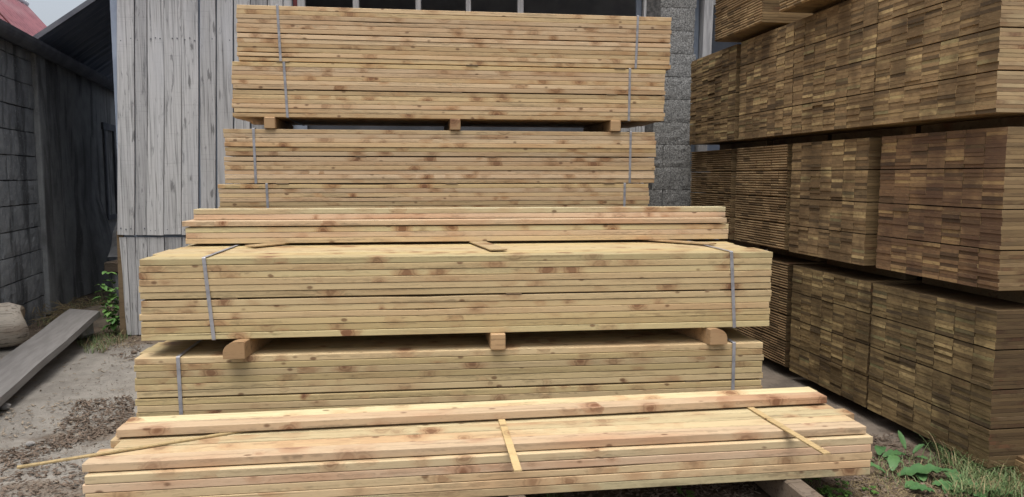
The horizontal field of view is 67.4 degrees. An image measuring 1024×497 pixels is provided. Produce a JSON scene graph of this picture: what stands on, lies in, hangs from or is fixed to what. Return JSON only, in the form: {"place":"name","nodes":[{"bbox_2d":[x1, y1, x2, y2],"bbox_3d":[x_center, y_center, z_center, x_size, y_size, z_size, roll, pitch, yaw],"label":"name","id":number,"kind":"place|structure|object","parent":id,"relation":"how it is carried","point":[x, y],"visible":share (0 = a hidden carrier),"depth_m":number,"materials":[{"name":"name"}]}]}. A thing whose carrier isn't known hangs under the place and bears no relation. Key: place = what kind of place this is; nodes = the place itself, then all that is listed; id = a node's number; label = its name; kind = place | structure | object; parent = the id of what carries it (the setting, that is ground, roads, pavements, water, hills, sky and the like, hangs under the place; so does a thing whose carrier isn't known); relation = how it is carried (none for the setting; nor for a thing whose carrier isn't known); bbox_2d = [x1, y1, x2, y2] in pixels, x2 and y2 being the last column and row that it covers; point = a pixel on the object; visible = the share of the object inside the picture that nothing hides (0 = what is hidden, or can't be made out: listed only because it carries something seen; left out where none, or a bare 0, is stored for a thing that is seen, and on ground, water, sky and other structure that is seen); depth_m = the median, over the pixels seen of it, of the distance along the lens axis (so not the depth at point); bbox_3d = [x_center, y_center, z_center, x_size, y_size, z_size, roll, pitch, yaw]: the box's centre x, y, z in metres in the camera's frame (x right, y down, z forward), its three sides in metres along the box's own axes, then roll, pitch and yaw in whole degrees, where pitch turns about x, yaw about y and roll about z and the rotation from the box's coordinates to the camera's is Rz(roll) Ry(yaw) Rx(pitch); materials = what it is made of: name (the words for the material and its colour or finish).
{"place":"outdoors","nodes":[
{"label":"outdoors","id":0,"kind":"place"},
{"bbox_2d":[26,0,85,25],"label":"sky","id":1,"kind":"structure","parent":0,"point":[48,11],"materials":[{"name":"white"}]},
{"bbox_2d":[76,323,93,338],"bbox_3d":[-4.360,0.792,7.659,0.320,0.182,0.200,1,6,15],"label":"prop stone","id":2,"kind":"object","parent":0,"point":[90,329],"visible":0.18,"depth_m":7.62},
{"bbox_2d":[0,250,1023,496],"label":"ground","id":3,"kind":"structure","parent":0,"point":[78,376],"depth_m":5.20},
{"bbox_2d":[0,402,10,409],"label":"stone","id":4,"kind":"object","parent":3,"relation":"on","point":[5,406],"visible":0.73,"depth_m":5.29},
{"bbox_2d":[0,302,29,347],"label":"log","id":5,"kind":"object","parent":3,"relation":"on","point":[14,329],"visible":1,"depth_m":7.06,"materials":[{"name":"brown wood"}]},
{"bbox_2d":[25,441,34,445],"bbox_3d":[-2.872,1.165,4.584,0.056,0.030,0.039,0,5,0],"label":"stone","id":6,"kind":"object","parent":3,"relation":"on","point":[30,443],"visible":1,"depth_m":4.57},
{"bbox_2d":[0,309,100,405],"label":"wide plank","id":7,"kind":"object","parent":3,"relation":"on","point":[21,365],"visible":1,"depth_m":6.38,"materials":[{"name":"wood"}]},
{"bbox_2d":[0,0,117,325],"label":"block building","id":8,"kind":"structure","parent":3,"relation":"on","point":[58,179],"depth_m":9.09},
{"bbox_2d":[33,0,113,79],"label":"lean to roof","id":9,"kind":"object","parent":8,"relation":"on","point":[80,33],"visible":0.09,"depth_m":9.54,"materials":[{"name":"metal"}]},
{"bbox_2d":[101,122,116,219],"bbox_3d":[-6.231,-1.195,11.947,0.040,1.470,0.800,-1,6,-15],"label":"window frame","id":10,"kind":"structure","parent":8,"relation":"in","point":[104,126],"depth_m":11.69,"materials":[{"name":"wood"}]},
{"bbox_2d":[1,366,134,496],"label":"fine litter","id":11,"kind":"object","parent":3,"relation":"on","point":[64,439],"visible":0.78,"depth_m":4.63,"materials":[{"name":"brown plant"}]},
{"bbox_2d":[28,297,118,326],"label":"dry twigs","id":12,"kind":"object","parent":3,"relation":"on","point":[56,307],"visible":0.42,"depth_m":8.64,"materials":[{"name":"plant"}]},
{"bbox_2d":[82,304,119,326],"bbox_3d":[-4.550,0.724,8.656,1.100,0.181,1.000,0,5,0],"label":"earth mound","id":13,"kind":"object","parent":3,"relation":"on","point":[100,321],"visible":0.23,"depth_m":8.35,"materials":[{"name":"soil"}]},
{"bbox_2d":[92,271,119,333],"bbox_3d":[-4.067,0.547,7.813,0.242,0.645,0.317,3,6,27],"label":"climbing plant","id":14,"kind":"object","parent":3,"relation":"on","point":[114,321],"visible":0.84,"depth_m":7.78,"materials":[{"name":"green plant"}]},
{"bbox_2d":[104,260,118,303],"bbox_3d":[-4.475,0.427,9.563,1.010,0.550,0.340,0,5,0],"label":"stone ledge","id":15,"kind":"object","parent":3,"relation":"on","point":[110,266],"visible":0.14,"depth_m":9.38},
{"bbox_2d":[107,223,116,256],"bbox_3d":[-4.760,-0.360,9.759,0.680,0.920,0.358,0,5,0],"label":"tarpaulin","id":16,"kind":"object","parent":15,"relation":"on","point":[113,251],"visible":0.06,"depth_m":9.74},
{"bbox_2d":[110,0,740,334],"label":"timber shed","id":17,"kind":"structure","parent":3,"relation":"on","point":[173,84],"depth_m":7.67,"materials":[{"name":"grey wood"}]},
{"bbox_2d":[0,340,877,496],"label":"wood chips","id":18,"kind":"object","parent":3,"relation":"on","point":[60,423],"visible":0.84,"depth_m":5.04,"materials":[{"name":"wood"}]},
{"bbox_2d":[0,290,1017,496],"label":"bark litter","id":19,"kind":"object","parent":3,"relation":"on","point":[98,429],"visible":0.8,"depth_m":4.36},
{"bbox_2d":[498,494,525,496],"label":"bearer","id":20,"kind":"object","parent":3,"relation":"on","point":[524,495],"depth_m":3.52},
{"bbox_2d":[31,295,1023,496],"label":"grass","id":21,"kind":"structure","parent":3,"relation":"on","point":[1003,477],"depth_m":4.05,"materials":[{"name":"plant"}]},
{"bbox_2d":[92,304,967,496],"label":"dry grass","id":22,"kind":"structure","parent":3,"relation":"on","point":[869,493],"depth_m":4.00,"materials":[{"name":"plant"}]},
{"bbox_2d":[675,487,694,496],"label":"weed","id":23,"kind":"object","parent":3,"relation":"on","point":[687,492],"visible":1,"depth_m":3.87,"materials":[{"name":"green plant"}]},
{"bbox_2d":[754,478,822,496],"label":"bearer","id":24,"kind":"object","parent":3,"relation":"on","point":[799,487],"visible":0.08,"depth_m":3.69,"materials":[{"name":"wood"}]},
{"bbox_2d":[342,467,869,496],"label":"plank","id":25,"kind":"object","parent":24,"relation":"on","point":[506,491],"visible":0.49,"depth_m":3.59,"materials":[{"name":"beige wood"}]},
{"bbox_2d":[187,459,869,496],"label":"plank","id":26,"kind":"object","parent":25,"relation":"on","point":[497,483],"visible":0.57,"depth_m":3.54,"materials":[{"name":"beige wood"}]},
{"bbox_2d":[85,452,871,496],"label":"plank","id":27,"kind":"object","parent":26,"relation":"on","point":[289,486],"visible":0.59,"depth_m":3.48,"materials":[{"name":"beige wood"}]},
{"bbox_2d":[82,444,870,492],"bbox_3d":[-0.041,0.992,3.544,3.600,0.037,0.096,-1,5,-8],"label":"plank","id":28,"kind":"object","parent":27,"relation":"on","point":[298,477],"visible":0.66,"depth_m":3.47,"materials":[{"name":"beige wood"}]},
{"bbox_2d":[84,433,872,483],"bbox_3d":[-0.031,0.954,3.542,3.600,0.037,0.096,-1,5,-8],"label":"plank","id":29,"kind":"object","parent":28,"relation":"on","point":[103,477],"visible":0.74,"depth_m":3.47,"materials":[{"name":"beige wood"}]},
{"bbox_2d":[82,421,865,471],"bbox_3d":[-0.054,0.910,3.564,3.600,0.037,0.096,-1,5,-8],"label":"plank","id":30,"kind":"object","parent":29,"relation":"on","point":[269,455],"visible":0.98,"depth_m":3.51,"materials":[{"name":"beige wood"}]},
{"bbox_2d":[801,478,817,485],"bbox_3d":[1.535,1.204,3.979,0.079,0.089,0.087,1,5,11],"label":"weed","id":31,"kind":"object","parent":3,"relation":"on","point":[808,481],"visible":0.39,"depth_m":3.98,"materials":[{"name":"green plant"}]},
{"bbox_2d":[817,485,838,496],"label":"weed","id":32,"kind":"object","parent":3,"relation":"on","point":[826,489],"visible":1,"depth_m":3.84,"materials":[{"name":"green plant"}]},
{"bbox_2d":[835,478,848,487],"bbox_3d":[1.720,1.221,3.982,0.078,0.055,0.089,0,5,0],"label":"weed","id":33,"kind":"object","parent":3,"relation":"on","point":[843,482],"visible":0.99,"depth_m":3.96,"materials":[{"name":"green plant"}]},
{"bbox_2d":[836,488,851,496],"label":"weed","id":34,"kind":"object","parent":3,"relation":"on","point":[847,493],"visible":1,"depth_m":3.83,"materials":[{"name":"green plant"}]},
{"bbox_2d":[862,486,878,494],"bbox_3d":[1.817,1.235,3.898,0.079,0.041,0.084,2,6,21],"label":"weed","id":35,"kind":"object","parent":3,"relation":"on","point":[865,489],"visible":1,"depth_m":3.91,"materials":[{"name":"green plant"}]},
{"bbox_2d":[872,445,906,462],"bbox_3d":[2.114,1.180,4.337,0.274,0.059,0.188,-5,7,-43],"label":"dock plant","id":36,"kind":"object","parent":3,"relation":"on","point":[880,450],"visible":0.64,"depth_m":4.38,"materials":[{"name":"green plant"}]},
{"bbox_2d":[870,455,947,478],"bbox_3d":[2.119,1.189,4.149,0.416,0.095,0.180,3,6,26],"label":"dock plant","id":37,"kind":"object","parent":3,"relation":"on","point":[893,461],"visible":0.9,"depth_m":4.13,"materials":[{"name":"green plant"}]},
{"bbox_2d":[898,430,927,459],"bbox_3d":[2.267,1.131,4.348,0.138,0.144,0.160,2,6,20],"label":"dock plant","id":38,"kind":"object","parent":3,"relation":"on","point":[903,442],"visible":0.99,"depth_m":4.38,"materials":[{"name":"green plant"}]},
{"bbox_2d":[905,472,946,487],"bbox_3d":[2.139,1.223,3.973,0.230,0.050,0.202,-4,7,-36],"label":"dock plant","id":39,"kind":"object","parent":3,"relation":"on","point":[922,477],"visible":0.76,"depth_m":3.99,"materials":[{"name":"green plant"}]},
{"bbox_2d":[909,481,959,495],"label":"dock plant","id":40,"kind":"object","parent":3,"relation":"on","point":[922,487],"visible":0.87,"depth_m":3.90,"materials":[{"name":"green plant"}]},
{"bbox_2d":[940,468,1000,496],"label":"dock plant","id":41,"kind":"object","parent":3,"relation":"on","point":[952,471],"visible":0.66,"depth_m":3.99,"materials":[{"name":"green plant"}]},
{"bbox_2d":[957,479,1013,496],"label":"dock plant","id":42,"kind":"object","parent":3,"relation":"on","point":[976,484],"visible":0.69,"depth_m":3.92,"materials":[{"name":"green plant"}]},
{"bbox_2d":[1013,455,1023,484],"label":"plank pile","id":43,"kind":"object","parent":3,"relation":"on","point":[1019,461],"visible":0.73,"depth_m":4.02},
{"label":"bearer","id":44,"kind":"object","parent":3,"relation":"on","visible":0},
{"bbox_2d":[134,327,763,416],"bbox_3d":[-0.335,0.760,4.932,3.648,0.462,1.029,-1,5,-7],"label":"timber pack","id":45,"kind":"object","parent":44,"relation":"on","point":[180,377],"visible":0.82,"depth_m":4.44,"materials":[{"name":"brown wood"}]},
{"bbox_2d":[223,338,274,358],"bbox_3d":[-1.510,0.504,4.734,0.114,0.093,1.117,0,5,1],"label":"bearer","id":46,"kind":"object","parent":45,"relation":"on","point":[241,348],"visible":0.34,"depth_m":4.20,"materials":[{"name":"wood"}]},
{"bbox_2d":[139,239,772,340],"bbox_3d":[-0.297,0.215,4.895,3.648,0.462,1.029,-1,5,-7],"label":"timber pack","id":47,"kind":"object","parent":46,"relation":"on","point":[215,291],"visible":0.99,"depth_m":4.41,"materials":[{"name":"brown wood"}]},
{"bbox_2d":[245,243,293,246],"bbox_3d":[-1.523,-0.032,5.000,0.100,0.009,0.450,3,6,31],"label":"batten","id":48,"kind":"object","parent":47,"relation":"on","point":[262,244],"visible":0.56,"depth_m":4.88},
{"bbox_2d":[186,234,727,243],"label":"plank","id":49,"kind":"object","parent":47,"relation":"on","point":[437,238],"visible":0.78,"depth_m":5.10,"materials":[{"name":"beige wood"}]},
{"bbox_2d":[186,229,727,237],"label":"plank","id":50,"kind":"object","parent":49,"relation":"on","point":[438,233],"visible":0.75,"depth_m":5.09,"materials":[{"name":"beige wood"}]},
{"bbox_2d":[185,223,727,232],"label":"plank","id":51,"kind":"object","parent":50,"relation":"on","point":[345,228],"visible":0.88,"depth_m":5.11,"materials":[{"name":"beige wood"}]},
{"bbox_2d":[182,217,726,226],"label":"plank","id":52,"kind":"object","parent":51,"relation":"on","point":[344,222],"visible":1,"depth_m":5.10,"materials":[{"name":"beige wood"}]},
{"bbox_2d":[467,241,506,250],"bbox_3d":[-0.184,-0.028,4.957,0.105,0.009,0.790,-2,6,-16],"label":"batten","id":53,"kind":"object","parent":47,"relation":"on","point":[488,246],"visible":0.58,"depth_m":4.81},
{"bbox_2d":[643,239,715,244],"bbox_3d":[1.072,-0.050,5.183,0.630,0.009,0.085,5,7,43],"label":"batten","id":54,"kind":"object","parent":47,"relation":"on","point":[687,242],"visible":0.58,"depth_m":5.10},
{"bbox_2d":[485,332,505,349],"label":"bearer","id":55,"kind":"object","parent":45,"relation":"on","point":[496,341],"visible":0.42,"depth_m":4.40,"materials":[{"name":"wood"}]},
{"bbox_2d":[668,327,726,344],"bbox_3d":[1.055,0.474,5.052,0.103,0.093,1.093,-2,6,-18],"label":"bearer","id":56,"kind":"object","parent":45,"relation":"on","point":[712,336],"visible":0.34,"depth_m":4.58,"materials":[{"name":"wood"}]},
{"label":"bearer","id":57,"kind":"object","parent":3,"relation":"on","visible":0},
{"bbox_2d":[867,282,1023,467],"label":"timber pack","id":58,"kind":"object","parent":57,"relation":"on","point":[946,365],"visible":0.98,"depth_m":4.30,"materials":[{"name":"wood"}]},
{"bbox_2d":[922,277,1023,303],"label":"bearer","id":59,"kind":"object","parent":58,"relation":"on","point":[1017,296],"visible":0.41,"depth_m":4.47,"materials":[{"name":"wood"}]},
{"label":"bearer","id":60,"kind":"object","parent":58,"relation":"on","visible":0},
{"bbox_2d":[876,127,1023,290],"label":"timber pack","id":61,"kind":"object","parent":60,"relation":"on","point":[956,215],"visible":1,"depth_m":4.23,"materials":[{"name":"wood"}]},
{"bbox_2d":[921,116,1023,132],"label":"bearer","id":62,"kind":"object","parent":61,"relation":"on","point":[1017,121],"visible":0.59,"depth_m":4.40,"materials":[{"name":"wood"}]},
{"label":"bearer","id":63,"kind":"object","parent":61,"relation":"on","visible":0},
{"bbox_2d":[873,0,1023,125],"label":"timber pack","id":64,"kind":"object","parent":63,"relation":"on","point":[944,61],"visible":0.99,"depth_m":4.18,"materials":[{"name":"wood"}]},
{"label":"bearer","id":65,"kind":"object","parent":3,"relation":"on","visible":0},
{"bbox_2d":[789,264,921,406],"bbox_3d":[3.551,0.574,5.731,2.613,0.836,1.003,-1,5,-8],"label":"timber pack","id":66,"kind":"object","parent":65,"relation":"on","point":[831,318],"visible":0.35,"depth_m":5.46,"materials":[{"name":"wood"}]},
{"bbox_2d":[827,259,916,279],"bbox_3d":[2.595,0.115,5.589,0.090,0.102,0.941,-1,5,-9],"label":"bearer","id":67,"kind":"object","parent":66,"relation":"on","point":[884,272],"visible":0.42,"depth_m":5.45,"materials":[{"name":"wood"}]},
{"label":"bearer","id":68,"kind":"object","parent":66,"relation":"on","visible":0},
{"bbox_2d":[789,138,926,265],"bbox_3d":[3.523,-0.366,5.683,2.615,0.836,0.982,-1,5,-8],"label":"timber pack","id":69,"kind":"object","parent":68,"relation":"on","point":[834,205],"visible":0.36,"depth_m":5.34,"materials":[{"name":"wood"}]},
{"bbox_2d":[831,126,920,140],"bbox_3d":[2.554,-0.794,5.395,0.090,0.068,0.966,-1,5,-9],"label":"bearer","id":70,"kind":"object","parent":69,"relation":"on","point":[881,133],"visible":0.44,"depth_m":5.29,"materials":[{"name":"wood"}]},
{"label":"bearer","id":71,"kind":"object","parent":69,"relation":"on","visible":0},
{"bbox_2d":[791,0,916,133],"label":"timber pack","id":72,"kind":"object","parent":71,"relation":"on","point":[835,64],"visible":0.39,"depth_m":5.23,"materials":[{"name":"wood"}]},
{"bbox_2d":[813,0,848,13],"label":"bearer","id":73,"kind":"object","parent":72,"relation":"on","point":[830,7],"visible":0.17,"depth_m":5.46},
{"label":"bearer","id":74,"kind":"object","parent":72,"relation":"on","visible":0},
{"bbox_2d":[779,0,845,12],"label":"timber pack","id":75,"kind":"object","parent":74,"relation":"on","point":[800,6],"visible":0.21,"depth_m":5.49,"materials":[{"name":"wood"}]},
{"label":"bearer","id":76,"kind":"object","parent":3,"relation":"on","visible":0},
{"bbox_2d":[736,253,826,366],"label":"timber pack","id":77,"kind":"object","parent":76,"relation":"on","point":[774,336],"visible":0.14,"depth_m":6.25,"materials":[{"name":"wood"}]},
{"bbox_2d":[719,239,767,249],"bbox_3d":[2.296,-0.081,7.660,0.090,0.102,0.931,-1,5,-9],"label":"bearer","id":78,"kind":"object","parent":77,"relation":"on","point":[744,244],"visible":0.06,"depth_m":7.49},
{"bbox_2d":[768,247,826,261],"bbox_3d":[2.453,0.018,6.617,0.090,0.102,0.875,-1,5,-9],"label":"bearer","id":79,"kind":"object","parent":77,"relation":"on","point":[794,254],"visible":0.26,"depth_m":6.53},
{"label":"bearer","id":80,"kind":"object","parent":77,"relation":"on","visible":0},
{"bbox_2d":[734,144,816,249],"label":"timber pack","id":81,"kind":"object","parent":80,"relation":"on","point":[762,204],"visible":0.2,"depth_m":6.44,"materials":[{"name":"wood"}]},
{"bbox_2d":[773,135,831,145],"bbox_3d":[2.410,-0.884,6.348,0.090,0.068,0.870,-1,5,-9],"label":"bearer","id":82,"kind":"object","parent":81,"relation":"on","point":[818,138],"visible":0.44,"depth_m":6.28,"materials":[{"name":"wood"}]},
{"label":"bearer","id":83,"kind":"object","parent":81,"relation":"on","visible":0},
{"bbox_2d":[738,22,831,139],"bbox_3d":[3.339,-1.348,6.444,2.614,0.836,0.912,-1,5,-8],"label":"timber pack","id":84,"kind":"object","parent":83,"relation":"on","point":[766,74],"visible":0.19,"depth_m":6.20,"materials":[{"name":"wood"}]},
{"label":"bearer","id":85,"kind":"object","parent":84,"relation":"on","visible":0},
{"bbox_2d":[714,0,812,41],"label":"timber pack","id":86,"kind":"object","parent":85,"relation":"on","point":[740,20],"visible":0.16,"depth_m":6.33,"materials":[{"name":"wood"}]},
{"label":"bearer","id":87,"kind":"object","parent":77,"relation":"on","visible":0},
{"bbox_2d":[690,149,758,238],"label":"timber pack","id":88,"kind":"object","parent":87,"relation":"on","point":[713,176],"visible":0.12,"depth_m":7.39,"materials":[{"name":"wood"}]},
{"bbox_2d":[719,140,772,149],"bbox_3d":[2.252,-0.984,7.401,0.090,0.068,1.017,-1,5,-9],"label":"bearer","id":89,"kind":"object","parent":88,"relation":"on","point":[748,144],"visible":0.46,"depth_m":7.26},
{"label":"bearer","id":90,"kind":"object","parent":88,"relation":"on","visible":0},
{"bbox_2d":[689,44,765,144],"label":"timber pack","id":91,"kind":"object","parent":90,"relation":"on","point":[715,99],"visible":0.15,"depth_m":7.20,"materials":[{"name":"wood"}]},
{"bbox_2d":[528,492,561,496],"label":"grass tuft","id":92,"kind":"object","parent":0,"point":[551,494],"visible":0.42,"depth_m":3.76,"materials":[{"name":"plant"}]},
{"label":"plank","id":93,"kind":"object","parent":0,"visible":0},
{"bbox_2d":[97,415,854,455],"bbox_3d":[-0.064,0.902,3.662,3.600,0.037,0.096,-1,5,-8],"label":"plank","id":94,"kind":"object","parent":93,"relation":"on","point":[424,437],"visible":0.53,"depth_m":3.64,"materials":[{"name":"beige wood"}]},
{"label":"plank","id":95,"kind":"object","parent":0,"visible":0},
{"bbox_2d":[114,409,853,447],"bbox_3d":[-0.023,0.890,3.767,3.600,0.037,0.096,-1,5,-8],"label":"plank","id":96,"kind":"object","parent":95,"relation":"on","point":[447,429],"visible":0.58,"depth_m":3.73,"materials":[{"name":"beige wood"}]},
{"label":"plank","id":97,"kind":"object","parent":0,"visible":0},
{"bbox_2d":[110,403,833,447],"bbox_3d":[-0.086,0.881,3.857,3.600,0.037,0.096,-1,5,-8],"label":"plank","id":98,"kind":"object","parent":97,"relation":"on","point":[115,441],"visible":0.41,"depth_m":3.87,"materials":[{"name":"beige wood"}]},
{"bbox_2d":[17,431,247,468],"bbox_3d":[-1.669,0.895,3.457,0.942,0.008,0.022,-3,6,-30],"label":"batten","id":99,"kind":"object","parent":98,"relation":"on","point":[117,451],"visible":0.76,"depth_m":3.42,"materials":[{"name":"wood"}]},
{"bbox_2d":[116,392,826,436],"bbox_3d":[-0.084,0.830,3.881,3.560,0.038,0.096,-1,5,-9],"label":"plank","id":100,"kind":"object","parent":98,"relation":"on","point":[342,420],"visible":1,"depth_m":3.83,"materials":[{"name":"beige wood"}]},
{"bbox_2d":[498,419,521,471],"bbox_3d":[-0.020,0.884,3.571,0.035,0.008,0.790,-1,5,-7],"label":"batten","id":101,"kind":"object","parent":98,"relation":"on","point":[514,459],"visible":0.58,"depth_m":3.45,"materials":[{"name":"wood"}]},
{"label":"plank","id":102,"kind":"object","parent":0,"visible":0},
{"bbox_2d":[125,387,817,422],"bbox_3d":[-0.095,0.821,3.979,3.560,0.038,0.096,-1,5,-9],"label":"plank","id":103,"kind":"object","parent":102,"relation":"on","point":[167,418],"visible":0.43,"depth_m":3.94,"materials":[{"name":"beige wood"}]},
{"bbox_2d":[746,407,830,454],"bbox_3d":[1.310,0.866,3.765,0.034,0.008,0.797,-1,5,-11],"label":"batten","id":104,"kind":"object","parent":102,"relation":"on","point":[816,447],"visible":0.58,"depth_m":3.66,"materials":[{"name":"wood"}]},
{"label":"plank","id":105,"kind":"object","parent":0,"visible":0},
{"bbox_2d":[192,217,626,219],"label":"plank","id":106,"kind":"object","parent":105,"relation":"on","point":[445,218],"visible":0.15,"depth_m":5.24,"materials":[{"name":"beige wood"}]},
{"bbox_2d":[194,212,724,219],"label":"plank","id":107,"kind":"object","parent":106,"relation":"on","point":[435,215],"visible":0.84,"depth_m":5.20,"materials":[{"name":"beige wood"}]},
{"bbox_2d":[193,206,725,213],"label":"plank","id":108,"kind":"object","parent":107,"relation":"on","point":[453,210],"visible":1,"depth_m":5.20,"materials":[{"name":"beige wood"}]},
{"bbox_2d":[218,183,649,207],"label":"timber pack","id":109,"kind":"object","parent":108,"relation":"on","point":[339,195],"visible":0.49,"depth_m":6.46,"materials":[{"name":"brown wood"}]},
{"bbox_2d":[223,128,655,183],"bbox_3d":[-0.604,-0.818,6.947,3.650,0.450,1.029,-1,5,-8],"label":"timber pack","id":110,"kind":"object","parent":109,"relation":"on","point":[344,156],"visible":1,"depth_m":6.44,"materials":[{"name":"brown wood"}]},
{"bbox_2d":[264,117,292,128],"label":"bearer","id":111,"kind":"object","parent":110,"relation":"on","point":[272,123],"visible":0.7,"depth_m":6.22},
{"bbox_2d":[231,61,665,127],"bbox_3d":[-0.528,-1.351,6.909,3.649,0.450,1.029,-1,5,-8],"label":"timber pack","id":112,"kind":"object","parent":111,"relation":"on","point":[327,94],"visible":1,"depth_m":6.42,"materials":[{"name":"brown wood"}]},
{"bbox_2d":[236,5,671,70],"bbox_3d":[-0.480,-1.797,6.885,3.649,0.450,1.029,-1,5,-8],"label":"timber pack","id":113,"kind":"object","parent":112,"relation":"on","point":[290,34],"visible":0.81,"depth_m":6.37,"materials":[{"name":"brown wood"}]},
{"bbox_2d":[444,119,460,130],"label":"bearer","id":114,"kind":"object","parent":110,"relation":"on","point":[453,125],"visible":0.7,"depth_m":6.41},
{"bbox_2d":[583,120,620,131],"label":"bearer","id":115,"kind":"object","parent":110,"relation":"on","point":[612,126],"visible":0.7,"depth_m":6.74,"materials":[{"name":"wood"}]}
]}

